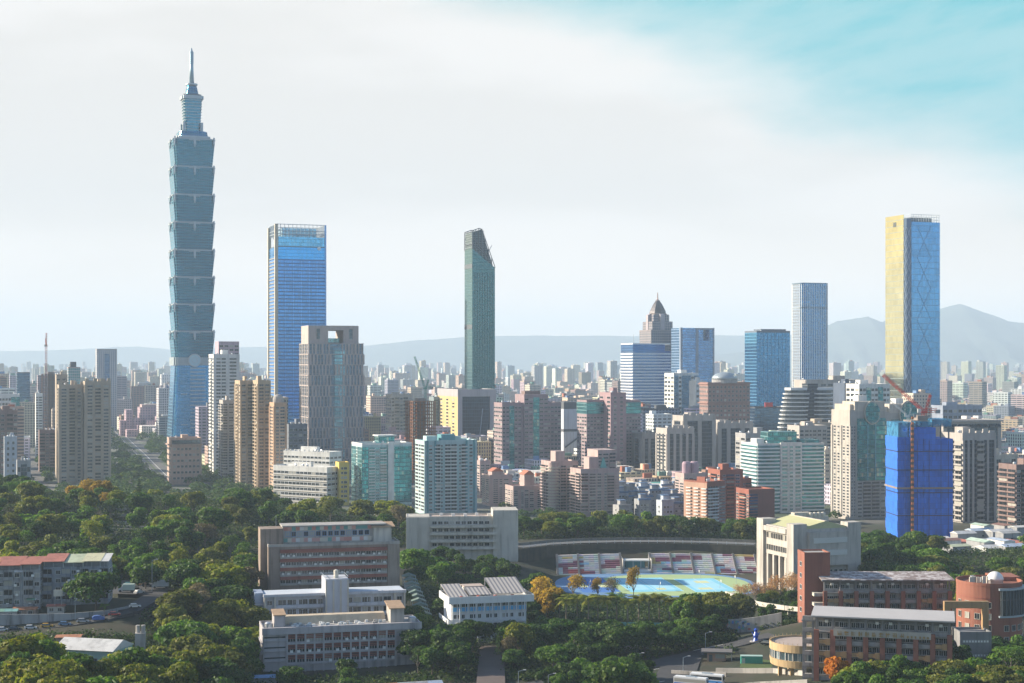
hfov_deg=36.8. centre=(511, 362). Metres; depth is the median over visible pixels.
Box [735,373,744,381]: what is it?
city block
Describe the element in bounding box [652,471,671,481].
city block
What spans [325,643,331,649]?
window
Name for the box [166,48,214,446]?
skyscraper
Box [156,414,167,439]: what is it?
city block
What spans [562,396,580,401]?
city block
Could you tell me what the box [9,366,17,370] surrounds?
city block
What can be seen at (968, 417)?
office block
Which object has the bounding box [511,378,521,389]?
city block
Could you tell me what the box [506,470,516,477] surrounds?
city block
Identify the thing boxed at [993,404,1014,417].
city block
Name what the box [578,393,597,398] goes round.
city block
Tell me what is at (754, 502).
apartment block
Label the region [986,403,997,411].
city block
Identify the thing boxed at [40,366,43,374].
city block
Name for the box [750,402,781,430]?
office block
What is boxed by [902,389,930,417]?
city block
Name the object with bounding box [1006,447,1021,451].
city block
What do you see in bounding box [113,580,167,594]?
car park
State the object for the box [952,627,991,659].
annex
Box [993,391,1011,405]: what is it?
city block
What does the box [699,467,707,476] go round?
city block
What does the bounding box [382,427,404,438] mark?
city block
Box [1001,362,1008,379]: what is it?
city block
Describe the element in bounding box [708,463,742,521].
apartment block
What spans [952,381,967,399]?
city block
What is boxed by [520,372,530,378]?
city block
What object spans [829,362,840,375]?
city block
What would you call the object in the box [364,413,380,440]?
city block
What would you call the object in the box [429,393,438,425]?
apartment block
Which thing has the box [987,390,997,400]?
city block
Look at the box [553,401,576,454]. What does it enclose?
theatre block
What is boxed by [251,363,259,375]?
city block
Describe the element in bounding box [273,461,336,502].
office block
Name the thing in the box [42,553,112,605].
block of flats
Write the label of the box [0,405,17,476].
apartment block
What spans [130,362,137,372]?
city block
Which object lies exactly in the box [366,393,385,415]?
city block
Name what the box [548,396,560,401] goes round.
city block
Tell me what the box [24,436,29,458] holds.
city block
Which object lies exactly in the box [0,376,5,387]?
city block
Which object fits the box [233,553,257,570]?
broadleaf tree
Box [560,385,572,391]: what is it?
city block
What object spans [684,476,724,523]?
apartment block
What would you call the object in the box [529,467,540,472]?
city block
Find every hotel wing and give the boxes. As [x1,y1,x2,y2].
[577,399,603,466]
[626,399,640,465]
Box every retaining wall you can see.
[0,606,129,625]
[518,543,754,561]
[671,670,726,676]
[716,668,801,675]
[718,612,781,632]
[749,679,807,682]
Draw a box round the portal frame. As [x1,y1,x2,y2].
[943,601,988,629]
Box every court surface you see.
[555,573,753,597]
[569,578,620,592]
[604,574,750,595]
[611,578,681,591]
[621,580,649,589]
[643,580,674,589]
[674,578,734,591]
[682,580,725,589]
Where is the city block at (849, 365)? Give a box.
[846,360,853,370]
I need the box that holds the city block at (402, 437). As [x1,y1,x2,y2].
[395,435,410,440]
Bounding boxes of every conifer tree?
[136,479,141,492]
[494,633,502,654]
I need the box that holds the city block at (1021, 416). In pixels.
[1013,415,1023,424]
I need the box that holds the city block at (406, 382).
[400,378,413,388]
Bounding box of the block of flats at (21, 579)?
[0,556,45,608]
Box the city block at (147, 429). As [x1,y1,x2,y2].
[139,422,155,437]
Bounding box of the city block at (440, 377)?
[436,373,445,386]
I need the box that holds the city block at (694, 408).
[684,405,698,413]
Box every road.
[0,592,167,632]
[30,448,49,487]
[114,431,166,475]
[518,540,755,547]
[526,633,775,682]
[656,657,701,682]
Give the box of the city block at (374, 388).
[367,383,380,395]
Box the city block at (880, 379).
[876,375,883,383]
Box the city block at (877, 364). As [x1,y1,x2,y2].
[873,362,879,372]
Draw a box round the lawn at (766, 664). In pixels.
[740,660,772,667]
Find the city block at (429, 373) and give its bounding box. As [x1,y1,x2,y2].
[428,367,430,382]
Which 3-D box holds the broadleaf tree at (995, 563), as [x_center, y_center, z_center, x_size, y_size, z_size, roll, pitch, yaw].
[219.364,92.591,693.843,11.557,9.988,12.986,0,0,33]
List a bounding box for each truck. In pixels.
[118,583,134,591]
[152,580,168,588]
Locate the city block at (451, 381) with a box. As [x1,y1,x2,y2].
[446,373,455,387]
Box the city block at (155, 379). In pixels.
[149,375,159,384]
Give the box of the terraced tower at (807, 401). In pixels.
[777,383,832,430]
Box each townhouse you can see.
[16,457,30,477]
[613,499,631,514]
[619,481,630,494]
[619,486,628,498]
[624,490,637,513]
[627,483,636,489]
[634,482,649,490]
[634,491,652,516]
[634,493,650,518]
[635,479,650,486]
[645,484,663,511]
[656,489,676,499]
[656,494,674,515]
[658,480,672,488]
[669,477,674,488]
[670,489,682,500]
[671,496,683,516]
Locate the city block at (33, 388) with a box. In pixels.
[30,385,36,395]
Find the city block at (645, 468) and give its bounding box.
[634,463,654,474]
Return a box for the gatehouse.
[701,648,731,661]
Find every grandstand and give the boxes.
[556,553,622,574]
[648,552,756,573]
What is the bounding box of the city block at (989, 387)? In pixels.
[987,383,991,391]
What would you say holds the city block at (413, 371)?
on the ground at (526, 570)
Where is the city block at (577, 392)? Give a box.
[570,389,585,395]
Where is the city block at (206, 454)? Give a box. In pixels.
[205,445,208,470]
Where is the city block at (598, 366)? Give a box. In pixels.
[595,362,602,378]
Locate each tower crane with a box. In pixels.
[44,333,47,376]
[414,356,432,400]
[882,374,939,414]
[888,400,915,423]
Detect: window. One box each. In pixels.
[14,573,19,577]
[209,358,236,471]
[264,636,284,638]
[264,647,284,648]
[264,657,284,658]
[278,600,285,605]
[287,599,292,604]
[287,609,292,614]
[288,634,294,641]
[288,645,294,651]
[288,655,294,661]
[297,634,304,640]
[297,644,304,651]
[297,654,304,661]
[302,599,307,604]
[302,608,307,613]
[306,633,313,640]
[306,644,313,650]
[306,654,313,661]
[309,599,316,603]
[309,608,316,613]
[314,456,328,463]
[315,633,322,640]
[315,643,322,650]
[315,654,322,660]
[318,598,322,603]
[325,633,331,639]
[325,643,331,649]
[325,653,331,660]
[334,632,340,639]
[334,643,340,649]
[334,653,340,659]
[343,632,349,638]
[343,642,349,649]
[343,652,349,658]
[352,632,358,638]
[352,642,358,648]
[352,652,358,658]
[353,597,360,602]
[353,606,360,611]
[361,631,367,638]
[361,641,367,648]
[361,651,367,658]
[370,631,376,637]
[370,641,376,647]
[370,651,376,658]
[374,596,378,601]
[379,630,385,637]
[379,641,385,647]
[379,651,385,657]
[383,596,390,601]
[388,630,394,637]
[388,640,394,647]
[388,650,394,657]
[389,398,390,422]
[415,444,423,510]
[494,406,560,463]
[577,416,585,466]
[715,654,724,658]
[839,622,843,627]
[846,388,889,401]
[847,426,884,517]
[905,624,909,630]
[905,649,909,654]
[934,626,938,631]
[974,613,979,619]
[1004,625,1008,631]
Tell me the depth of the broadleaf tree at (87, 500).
829.20 m
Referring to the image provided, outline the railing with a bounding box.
[519,540,754,547]
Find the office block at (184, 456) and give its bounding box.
[166,429,202,484]
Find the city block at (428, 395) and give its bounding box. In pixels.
[422,393,433,413]
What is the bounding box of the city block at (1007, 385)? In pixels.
[1002,380,1018,391]
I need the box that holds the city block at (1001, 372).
[996,364,1006,390]
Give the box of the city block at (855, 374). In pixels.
[848,371,858,378]
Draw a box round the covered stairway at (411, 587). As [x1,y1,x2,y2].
[401,573,431,614]
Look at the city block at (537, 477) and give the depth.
1205.30 m
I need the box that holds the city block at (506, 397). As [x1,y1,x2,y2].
[502,392,508,400]
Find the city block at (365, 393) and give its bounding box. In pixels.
[365,385,366,404]
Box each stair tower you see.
[335,461,348,504]
[797,549,845,622]
[801,615,815,680]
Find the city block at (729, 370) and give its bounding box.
[724,368,733,373]
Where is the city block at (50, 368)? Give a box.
[44,364,53,374]
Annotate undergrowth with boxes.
[0,490,1023,682]
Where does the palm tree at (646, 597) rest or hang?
on the ground at (526, 570)
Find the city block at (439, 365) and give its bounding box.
[437,362,441,372]
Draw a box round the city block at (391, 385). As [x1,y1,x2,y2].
[385,378,397,395]
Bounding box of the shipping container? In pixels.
[740,655,762,663]
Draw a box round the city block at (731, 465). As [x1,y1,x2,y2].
[715,462,734,467]
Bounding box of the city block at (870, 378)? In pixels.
[864,374,876,382]
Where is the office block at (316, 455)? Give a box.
[283,446,341,465]
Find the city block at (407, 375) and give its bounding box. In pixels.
[403,371,410,378]
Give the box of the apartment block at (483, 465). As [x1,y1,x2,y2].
[477,456,489,497]
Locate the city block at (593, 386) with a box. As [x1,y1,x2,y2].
[588,382,597,392]
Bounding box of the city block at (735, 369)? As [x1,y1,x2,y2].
[729,366,736,373]
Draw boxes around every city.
[4,360,1008,505]
[862,361,1023,439]
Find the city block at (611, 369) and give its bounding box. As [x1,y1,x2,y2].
[607,360,616,378]
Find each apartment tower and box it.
[35,390,42,457]
[55,372,67,477]
[57,380,82,483]
[83,378,110,481]
[209,350,239,473]
[218,396,233,485]
[234,376,252,485]
[252,376,270,488]
[269,394,286,490]
[415,434,476,512]
[540,450,577,512]
[569,448,619,516]
[632,430,655,468]
[655,425,694,474]
[672,412,715,468]
[716,420,752,466]
[831,395,885,519]
[885,398,923,434]
[939,426,995,522]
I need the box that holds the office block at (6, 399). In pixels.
[0,391,19,409]
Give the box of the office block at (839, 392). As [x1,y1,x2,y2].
[833,379,853,408]
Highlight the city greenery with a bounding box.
[10,428,841,517]
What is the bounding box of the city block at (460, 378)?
[456,374,464,386]
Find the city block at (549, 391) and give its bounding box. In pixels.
[542,388,553,395]
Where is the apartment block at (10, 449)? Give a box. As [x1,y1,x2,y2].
[4,433,16,476]
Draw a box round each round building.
[769,633,811,675]
[956,571,1023,640]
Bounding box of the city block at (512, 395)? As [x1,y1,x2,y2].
[510,390,516,400]
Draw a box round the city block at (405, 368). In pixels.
[402,365,411,378]
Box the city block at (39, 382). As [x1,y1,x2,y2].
[37,372,54,427]
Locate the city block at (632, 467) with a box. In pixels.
[616,461,633,470]
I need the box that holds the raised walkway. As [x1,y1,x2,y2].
[725,591,797,615]
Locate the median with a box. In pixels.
[118,431,160,473]
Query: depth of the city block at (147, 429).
2273.76 m
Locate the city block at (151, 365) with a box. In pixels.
[148,361,154,371]
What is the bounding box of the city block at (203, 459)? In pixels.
[202,454,204,464]
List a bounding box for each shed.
[0,608,18,613]
[13,606,38,613]
[46,604,66,613]
[54,634,83,641]
[60,637,132,660]
[251,674,280,682]
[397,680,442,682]
[942,543,970,552]
[944,538,960,543]
[950,530,975,538]
[964,527,990,537]
[966,537,994,552]
[970,522,993,528]
[974,544,999,551]
[984,528,1014,537]
[987,537,1014,543]
[992,523,1015,528]
[995,530,1020,539]
[997,543,1023,549]
[1008,525,1023,535]
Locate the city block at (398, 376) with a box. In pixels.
[393,372,402,388]
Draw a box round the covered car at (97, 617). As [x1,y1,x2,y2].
[92,615,104,619]
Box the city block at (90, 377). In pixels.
[85,375,94,380]
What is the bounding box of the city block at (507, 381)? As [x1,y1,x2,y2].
[505,377,509,385]
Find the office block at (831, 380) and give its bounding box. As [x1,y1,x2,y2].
[794,375,858,408]
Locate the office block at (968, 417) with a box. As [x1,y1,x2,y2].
[961,416,982,418]
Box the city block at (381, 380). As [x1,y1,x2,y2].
[378,376,387,390]
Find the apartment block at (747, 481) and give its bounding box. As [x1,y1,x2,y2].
[743,476,751,486]
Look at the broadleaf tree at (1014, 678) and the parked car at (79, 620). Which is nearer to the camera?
the broadleaf tree at (1014, 678)
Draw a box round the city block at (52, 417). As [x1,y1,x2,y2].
[51,408,54,428]
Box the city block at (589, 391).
[586,389,595,394]
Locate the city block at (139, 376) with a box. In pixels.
[134,371,144,385]
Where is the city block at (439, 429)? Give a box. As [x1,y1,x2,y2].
[426,426,450,434]
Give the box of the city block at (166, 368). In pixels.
[163,365,169,373]
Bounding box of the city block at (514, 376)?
[510,374,520,387]
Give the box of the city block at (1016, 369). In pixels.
[1013,367,1019,371]
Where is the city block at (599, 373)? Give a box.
[596,370,603,380]
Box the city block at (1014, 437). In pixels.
[1006,429,1023,449]
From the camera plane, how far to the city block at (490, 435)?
1566.14 m
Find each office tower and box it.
[16,372,29,401]
[67,362,79,383]
[95,349,116,430]
[215,341,238,353]
[299,325,364,478]
[621,334,670,407]
[639,293,672,372]
[671,327,713,381]
[698,372,751,421]
[745,329,789,405]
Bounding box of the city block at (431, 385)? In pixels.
[428,383,434,392]
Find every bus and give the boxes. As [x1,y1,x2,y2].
[673,675,708,682]
[690,672,724,682]
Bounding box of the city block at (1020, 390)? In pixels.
[1010,386,1023,393]
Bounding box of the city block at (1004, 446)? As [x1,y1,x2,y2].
[1001,443,1016,450]
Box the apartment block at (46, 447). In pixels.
[38,427,54,471]
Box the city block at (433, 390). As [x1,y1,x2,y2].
[431,385,443,394]
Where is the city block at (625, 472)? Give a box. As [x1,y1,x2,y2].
[619,466,641,479]
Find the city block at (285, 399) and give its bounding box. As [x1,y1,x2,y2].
[271,395,287,422]
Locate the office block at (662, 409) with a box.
[641,405,679,431]
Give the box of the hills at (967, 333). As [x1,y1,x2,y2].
[714,304,1023,375]
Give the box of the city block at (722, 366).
[720,363,725,371]
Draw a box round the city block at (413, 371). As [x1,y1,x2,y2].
[410,364,414,385]
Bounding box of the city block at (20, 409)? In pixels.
[1,403,23,458]
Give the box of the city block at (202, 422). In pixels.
[195,403,208,453]
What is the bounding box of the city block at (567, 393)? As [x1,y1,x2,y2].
[555,391,572,396]
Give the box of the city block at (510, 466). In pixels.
[501,464,528,471]
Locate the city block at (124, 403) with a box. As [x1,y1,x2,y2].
[117,397,131,416]
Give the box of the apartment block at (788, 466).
[740,431,824,512]
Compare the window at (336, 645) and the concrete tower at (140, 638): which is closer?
the concrete tower at (140, 638)
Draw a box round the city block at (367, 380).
[365,377,370,384]
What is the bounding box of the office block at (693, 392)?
[689,377,705,405]
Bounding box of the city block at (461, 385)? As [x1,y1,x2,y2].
[458,383,464,387]
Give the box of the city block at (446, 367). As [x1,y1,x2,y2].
[443,362,449,374]
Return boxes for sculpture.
[750,628,759,642]
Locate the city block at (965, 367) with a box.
[961,361,971,381]
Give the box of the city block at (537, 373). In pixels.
[532,364,542,387]
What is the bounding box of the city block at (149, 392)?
[144,383,159,402]
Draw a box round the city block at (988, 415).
[982,412,1000,418]
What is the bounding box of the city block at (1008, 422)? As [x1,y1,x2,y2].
[1001,416,1022,437]
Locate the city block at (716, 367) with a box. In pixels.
[714,362,719,374]
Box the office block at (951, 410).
[931,402,981,418]
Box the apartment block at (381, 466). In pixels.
[351,434,411,504]
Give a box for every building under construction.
[41,372,54,428]
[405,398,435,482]
[884,415,954,537]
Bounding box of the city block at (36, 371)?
[34,368,39,380]
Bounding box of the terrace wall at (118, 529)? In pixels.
[111,528,142,531]
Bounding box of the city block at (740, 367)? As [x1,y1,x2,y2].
[737,365,743,372]
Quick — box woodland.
[0,475,1023,682]
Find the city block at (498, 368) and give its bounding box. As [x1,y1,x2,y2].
[495,361,501,378]
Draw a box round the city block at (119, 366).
[117,363,121,375]
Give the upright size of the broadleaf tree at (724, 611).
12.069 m
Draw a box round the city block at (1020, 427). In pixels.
[1012,425,1023,430]
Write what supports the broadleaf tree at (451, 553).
on the ground at (526, 570)
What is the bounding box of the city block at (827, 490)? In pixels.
[824,484,830,503]
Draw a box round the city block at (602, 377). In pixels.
[598,375,609,394]
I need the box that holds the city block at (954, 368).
[951,365,956,374]
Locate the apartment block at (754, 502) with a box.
[736,486,774,519]
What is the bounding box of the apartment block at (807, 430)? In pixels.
[787,421,826,445]
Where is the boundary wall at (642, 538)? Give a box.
[518,537,754,548]
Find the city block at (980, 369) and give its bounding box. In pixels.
[976,360,985,378]
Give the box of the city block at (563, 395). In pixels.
[558,393,568,400]
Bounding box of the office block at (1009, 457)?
[996,449,1017,509]
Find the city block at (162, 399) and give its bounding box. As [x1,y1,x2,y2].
[156,385,169,414]
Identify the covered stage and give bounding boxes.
[621,556,651,572]
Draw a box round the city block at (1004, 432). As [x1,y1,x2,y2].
[1002,428,1014,437]
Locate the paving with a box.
[476,646,504,682]
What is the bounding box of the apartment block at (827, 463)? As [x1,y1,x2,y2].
[824,446,830,483]
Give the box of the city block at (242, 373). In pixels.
[240,371,249,379]
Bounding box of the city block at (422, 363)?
[419,360,425,366]
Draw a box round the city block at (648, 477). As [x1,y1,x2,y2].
[626,473,658,481]
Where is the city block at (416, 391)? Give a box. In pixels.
[407,386,421,400]
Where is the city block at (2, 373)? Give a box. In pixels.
[0,371,8,387]
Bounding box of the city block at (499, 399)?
[496,395,502,401]
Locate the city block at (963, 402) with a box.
[958,400,968,404]
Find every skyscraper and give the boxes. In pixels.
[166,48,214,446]
[267,224,325,422]
[464,228,494,388]
[792,283,827,387]
[885,214,939,404]
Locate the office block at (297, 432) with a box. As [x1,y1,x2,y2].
[287,419,307,449]
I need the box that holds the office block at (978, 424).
[929,418,1003,451]
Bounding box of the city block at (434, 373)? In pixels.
[432,371,439,377]
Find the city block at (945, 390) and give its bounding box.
[940,379,951,401]
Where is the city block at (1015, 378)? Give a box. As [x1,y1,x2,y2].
[1008,376,1021,384]
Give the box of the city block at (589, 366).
[585,362,593,382]
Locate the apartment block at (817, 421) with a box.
[800,418,830,446]
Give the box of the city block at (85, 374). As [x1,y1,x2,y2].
[81,371,90,376]
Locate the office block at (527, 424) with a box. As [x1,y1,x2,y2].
[494,391,560,464]
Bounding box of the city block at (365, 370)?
[363,366,367,376]
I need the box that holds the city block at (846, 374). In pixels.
[840,370,851,378]
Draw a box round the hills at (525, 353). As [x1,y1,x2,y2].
[363,335,791,372]
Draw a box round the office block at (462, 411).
[437,388,495,435]
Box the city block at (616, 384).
[612,381,620,391]
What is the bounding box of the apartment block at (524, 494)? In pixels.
[505,470,540,510]
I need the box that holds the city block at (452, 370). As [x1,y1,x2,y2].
[450,368,455,374]
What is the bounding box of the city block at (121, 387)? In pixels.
[117,376,126,398]
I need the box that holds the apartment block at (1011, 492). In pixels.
[997,458,1023,524]
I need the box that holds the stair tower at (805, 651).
[801,615,815,680]
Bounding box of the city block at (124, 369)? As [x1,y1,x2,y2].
[122,366,126,372]
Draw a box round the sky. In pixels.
[0,0,1023,350]
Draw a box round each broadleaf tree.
[0,474,18,490]
[0,540,20,555]
[0,634,43,660]
[0,651,32,672]
[0,653,57,682]
[1,529,21,542]
[3,481,18,493]
[3,512,22,527]
[14,495,51,514]
[16,482,45,498]
[16,529,36,542]
[18,541,49,555]
[21,520,47,540]
[23,660,77,677]
[35,513,73,533]
[36,546,54,555]
[36,673,85,682]
[38,639,60,659]
[39,533,57,547]
[48,498,66,511]
[51,540,88,552]
[58,652,93,666]
[61,658,92,678]
[62,571,121,610]
[65,485,80,498]
[65,488,84,502]
[65,547,101,553]
[68,518,89,535]
[71,536,93,547]
[77,490,96,499]
[78,505,97,519]
[79,478,93,490]
[79,495,97,507]
[80,519,104,539]
[85,658,125,676]
[89,480,113,501]
[89,536,111,552]
[99,492,107,501]
[100,654,128,664]
[103,498,123,517]
[104,490,127,506]
[105,544,119,555]
[112,556,129,574]
[112,563,120,577]
[114,672,156,682]
[116,540,147,555]
[117,664,177,682]
[119,646,169,668]
[122,544,144,557]
[123,561,141,577]
[124,492,154,511]
[126,507,147,527]
[129,563,164,588]
[131,527,158,550]
[133,553,158,563]
[148,509,168,522]
[148,656,199,675]
[150,514,183,539]
[151,540,177,562]
[153,559,168,575]
[153,602,187,626]
[153,619,218,645]
[155,588,203,612]
[156,519,180,542]
[159,494,179,509]
[162,615,195,625]
[163,562,201,587]
[165,661,198,682]
[166,547,191,562]
[166,649,204,666]
[168,558,200,566]
[170,633,214,654]
[172,526,205,554]
[174,520,194,537]
[176,512,197,528]
[179,490,206,512]
[182,627,211,639]
[188,582,209,612]
[193,522,219,546]
[193,553,211,562]
[193,590,212,614]
[193,612,224,627]
[195,656,243,682]
[196,507,234,528]
[197,643,238,657]
[198,548,228,560]
[198,562,245,585]
[199,559,226,570]
[200,598,239,626]
[205,574,237,591]
[207,584,254,606]
[208,541,228,558]
[211,650,255,672]
[218,626,251,644]
[220,488,252,500]
[220,496,239,510]
[221,534,239,556]
[222,504,241,514]
[225,636,261,657]
[230,491,258,510]
[231,541,254,554]
[231,605,271,626]
[233,508,248,527]
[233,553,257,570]
[236,570,250,587]
[242,526,257,543]
[243,625,259,643]
[244,566,264,587]
[245,657,264,674]
[257,488,273,500]
[257,500,277,523]
[272,514,286,525]
[274,498,292,504]
[275,666,306,682]
[286,503,311,522]
[294,509,319,522]
[310,508,328,521]
[321,498,337,520]
[335,659,357,673]
[340,667,360,679]
[346,499,374,516]
[360,514,376,520]
[371,500,400,515]
[376,513,397,524]
[379,509,391,514]
[389,504,406,528]
[395,629,429,663]
[400,521,405,529]
[400,548,436,570]
[403,565,428,581]
[404,605,424,614]
[406,590,412,602]
[409,645,427,672]
[413,613,435,627]
[419,647,446,674]
[426,562,449,583]
[429,555,453,579]
[429,598,443,614]
[430,546,448,557]
[430,630,462,669]
[443,641,477,672]
[445,548,459,560]
[449,573,471,586]
[449,625,475,663]
[454,553,475,573]
[455,619,495,649]
[473,554,498,565]
[474,581,486,586]
[479,567,494,579]
[496,561,521,576]
[497,635,520,655]
[500,649,530,668]
[503,622,536,649]
[518,515,533,537]
[526,600,542,613]
[526,610,540,623]
[528,518,543,534]
[528,576,555,592]
[532,641,545,650]
[533,586,567,616]
[534,645,572,667]
[534,666,556,682]
[535,629,557,643]
[538,513,550,533]
[539,618,577,643]
[541,521,565,537]
[546,512,569,522]
[549,672,566,682]
[553,662,582,680]
[565,574,588,593]
[565,629,593,645]
[566,517,587,534]
[567,670,589,682]
[568,645,603,662]
[582,659,654,682]
[583,520,597,537]
[585,516,602,533]
[590,577,602,593]
[590,619,620,643]
[591,643,609,660]
[601,625,642,657]
[603,577,620,592]
[606,642,624,655]
[610,514,634,535]
[613,656,634,662]
[625,565,639,594]
[627,653,655,671]
[632,620,659,654]
[642,515,665,534]
[651,632,676,647]
[658,521,670,536]
[669,599,693,618]
[669,626,704,647]
[672,515,687,534]
[677,617,709,635]
[680,595,714,620]
[682,519,700,534]
[697,517,721,537]
[702,591,735,616]
[702,616,722,638]
[710,604,734,617]
[711,614,728,632]
[721,523,734,535]
[726,593,758,618]
[732,521,754,538]
[732,584,749,594]
[746,519,756,536]
[746,580,762,599]
[756,593,771,602]
[757,581,778,592]
[757,604,775,615]
[766,574,789,594]
[766,590,779,600]
[781,572,797,590]
[784,590,797,600]
[787,601,797,611]
[823,656,850,678]
[830,670,856,682]
[851,660,872,682]
[857,561,877,570]
[861,542,867,563]
[861,548,882,563]
[862,535,890,544]
[866,542,896,551]
[866,659,890,675]
[868,551,915,565]
[868,674,888,682]
[882,654,909,668]
[883,666,903,682]
[894,565,918,570]
[895,539,916,550]
[899,661,924,670]
[903,530,928,544]
[903,668,928,682]
[914,547,950,562]
[916,555,956,573]
[926,536,941,549]
[926,564,945,571]
[928,658,974,674]
[934,673,976,682]
[944,667,962,675]
[947,581,955,593]
[952,644,959,654]
[956,644,973,660]
[963,658,986,670]
[964,657,1000,665]
[968,663,1008,673]
[969,670,1005,682]
[985,557,1012,570]
[992,635,1012,644]
[992,638,1002,648]
[996,567,1023,579]
[996,673,1023,682]
[1000,647,1023,666]
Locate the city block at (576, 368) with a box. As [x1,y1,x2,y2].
[571,364,579,378]
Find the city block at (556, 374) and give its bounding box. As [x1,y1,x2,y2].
[552,368,561,387]
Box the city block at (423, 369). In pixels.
[418,366,427,379]
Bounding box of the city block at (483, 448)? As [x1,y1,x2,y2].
[477,437,490,463]
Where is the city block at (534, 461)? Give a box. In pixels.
[524,456,547,469]
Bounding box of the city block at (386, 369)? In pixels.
[384,367,388,377]
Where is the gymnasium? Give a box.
[757,512,860,589]
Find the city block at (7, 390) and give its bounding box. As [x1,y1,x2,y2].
[0,386,14,393]
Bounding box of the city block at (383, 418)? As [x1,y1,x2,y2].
[381,413,385,423]
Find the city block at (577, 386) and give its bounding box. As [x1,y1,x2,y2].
[575,384,586,388]
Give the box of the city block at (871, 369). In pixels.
[866,365,876,375]
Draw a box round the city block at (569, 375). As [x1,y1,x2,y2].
[564,368,574,384]
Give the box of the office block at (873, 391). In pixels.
[846,380,889,403]
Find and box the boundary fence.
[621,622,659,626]
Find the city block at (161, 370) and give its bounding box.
[158,368,164,375]
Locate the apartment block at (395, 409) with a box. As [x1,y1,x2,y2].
[386,392,411,436]
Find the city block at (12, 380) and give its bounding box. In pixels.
[9,373,15,392]
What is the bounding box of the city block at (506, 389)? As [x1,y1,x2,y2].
[502,385,509,400]
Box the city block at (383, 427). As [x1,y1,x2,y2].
[381,424,385,433]
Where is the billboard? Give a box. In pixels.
[54,590,62,604]
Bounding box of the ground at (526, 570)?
[0,376,1023,682]
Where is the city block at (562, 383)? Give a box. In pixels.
[557,381,567,387]
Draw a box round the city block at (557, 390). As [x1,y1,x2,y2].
[552,386,562,392]
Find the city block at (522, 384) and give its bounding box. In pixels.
[520,379,534,393]
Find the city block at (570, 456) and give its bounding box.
[565,453,576,459]
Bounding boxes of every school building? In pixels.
[253,569,405,626]
[258,521,399,589]
[258,600,421,671]
[406,507,517,561]
[439,577,533,641]
[811,606,954,681]
[819,571,954,610]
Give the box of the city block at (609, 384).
[607,380,619,391]
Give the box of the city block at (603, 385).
[600,378,612,391]
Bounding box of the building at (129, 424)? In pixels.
[119,404,155,436]
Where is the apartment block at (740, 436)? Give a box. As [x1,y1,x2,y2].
[735,427,762,468]
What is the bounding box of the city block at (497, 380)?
[495,377,500,383]
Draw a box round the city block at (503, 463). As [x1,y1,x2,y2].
[490,461,518,468]
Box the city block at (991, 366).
[989,363,994,370]
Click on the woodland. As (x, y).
(996, 653)
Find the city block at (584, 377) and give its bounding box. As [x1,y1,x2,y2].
[579,371,590,384]
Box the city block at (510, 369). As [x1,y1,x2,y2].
[506,365,514,376]
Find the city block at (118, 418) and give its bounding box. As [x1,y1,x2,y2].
[117,414,123,429]
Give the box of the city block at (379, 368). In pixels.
[376,364,383,381]
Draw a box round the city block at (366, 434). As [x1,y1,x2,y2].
[363,424,368,440]
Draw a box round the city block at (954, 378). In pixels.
[949,374,961,381]
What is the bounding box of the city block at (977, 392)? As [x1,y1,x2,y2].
[969,380,986,407]
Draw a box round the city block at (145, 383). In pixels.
[138,381,150,385]
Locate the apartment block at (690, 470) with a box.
[675,461,706,500]
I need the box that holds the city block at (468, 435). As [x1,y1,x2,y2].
[461,433,486,440]
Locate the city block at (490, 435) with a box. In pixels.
[487,428,493,457]
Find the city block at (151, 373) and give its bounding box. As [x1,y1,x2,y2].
[147,371,155,380]
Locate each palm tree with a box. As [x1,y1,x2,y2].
[99,603,108,616]
[552,592,571,617]
[553,595,575,618]
[567,593,586,618]
[576,594,599,618]
[587,594,606,620]
[597,594,619,618]
[604,592,628,618]
[618,597,637,620]
[628,595,650,620]
[637,593,660,620]
[651,593,671,621]
[660,596,679,620]
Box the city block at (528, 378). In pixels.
[522,375,532,380]
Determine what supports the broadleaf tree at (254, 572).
on the ground at (526, 570)
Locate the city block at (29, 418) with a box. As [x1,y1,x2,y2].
[20,400,34,446]
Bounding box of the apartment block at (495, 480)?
[482,467,512,505]
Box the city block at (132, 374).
[131,370,140,380]
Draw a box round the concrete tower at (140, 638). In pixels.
[135,625,145,649]
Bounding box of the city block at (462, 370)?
[460,368,464,374]
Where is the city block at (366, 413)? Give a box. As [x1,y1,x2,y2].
[363,411,372,415]
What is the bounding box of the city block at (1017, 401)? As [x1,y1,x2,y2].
[1011,392,1023,415]
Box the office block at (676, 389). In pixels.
[664,370,698,414]
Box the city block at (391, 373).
[390,370,397,379]
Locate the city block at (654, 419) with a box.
[646,411,671,431]
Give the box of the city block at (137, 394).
[130,384,143,417]
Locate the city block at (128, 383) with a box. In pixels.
[127,380,130,387]
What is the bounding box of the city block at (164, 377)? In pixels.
[160,373,169,384]
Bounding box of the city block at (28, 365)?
[26,361,30,371]
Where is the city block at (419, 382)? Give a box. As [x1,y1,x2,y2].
[415,378,427,392]
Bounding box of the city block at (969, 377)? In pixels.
[964,373,974,381]
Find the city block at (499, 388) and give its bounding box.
[495,384,501,393]
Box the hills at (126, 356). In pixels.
[0,347,266,371]
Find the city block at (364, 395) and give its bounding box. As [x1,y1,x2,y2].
[363,385,364,407]
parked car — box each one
[8,626,20,630]
[24,624,36,628]
[40,623,52,627]
[58,621,70,625]
[76,618,88,622]
[108,611,120,615]
[129,603,140,607]
[133,589,144,593]
[760,640,768,644]
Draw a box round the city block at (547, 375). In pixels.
[544,366,552,385]
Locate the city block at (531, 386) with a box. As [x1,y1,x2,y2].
[525,382,540,393]
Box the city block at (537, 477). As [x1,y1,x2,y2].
[534,473,540,482]
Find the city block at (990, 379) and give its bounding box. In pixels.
[984,376,995,389]
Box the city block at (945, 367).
[941,361,949,379]

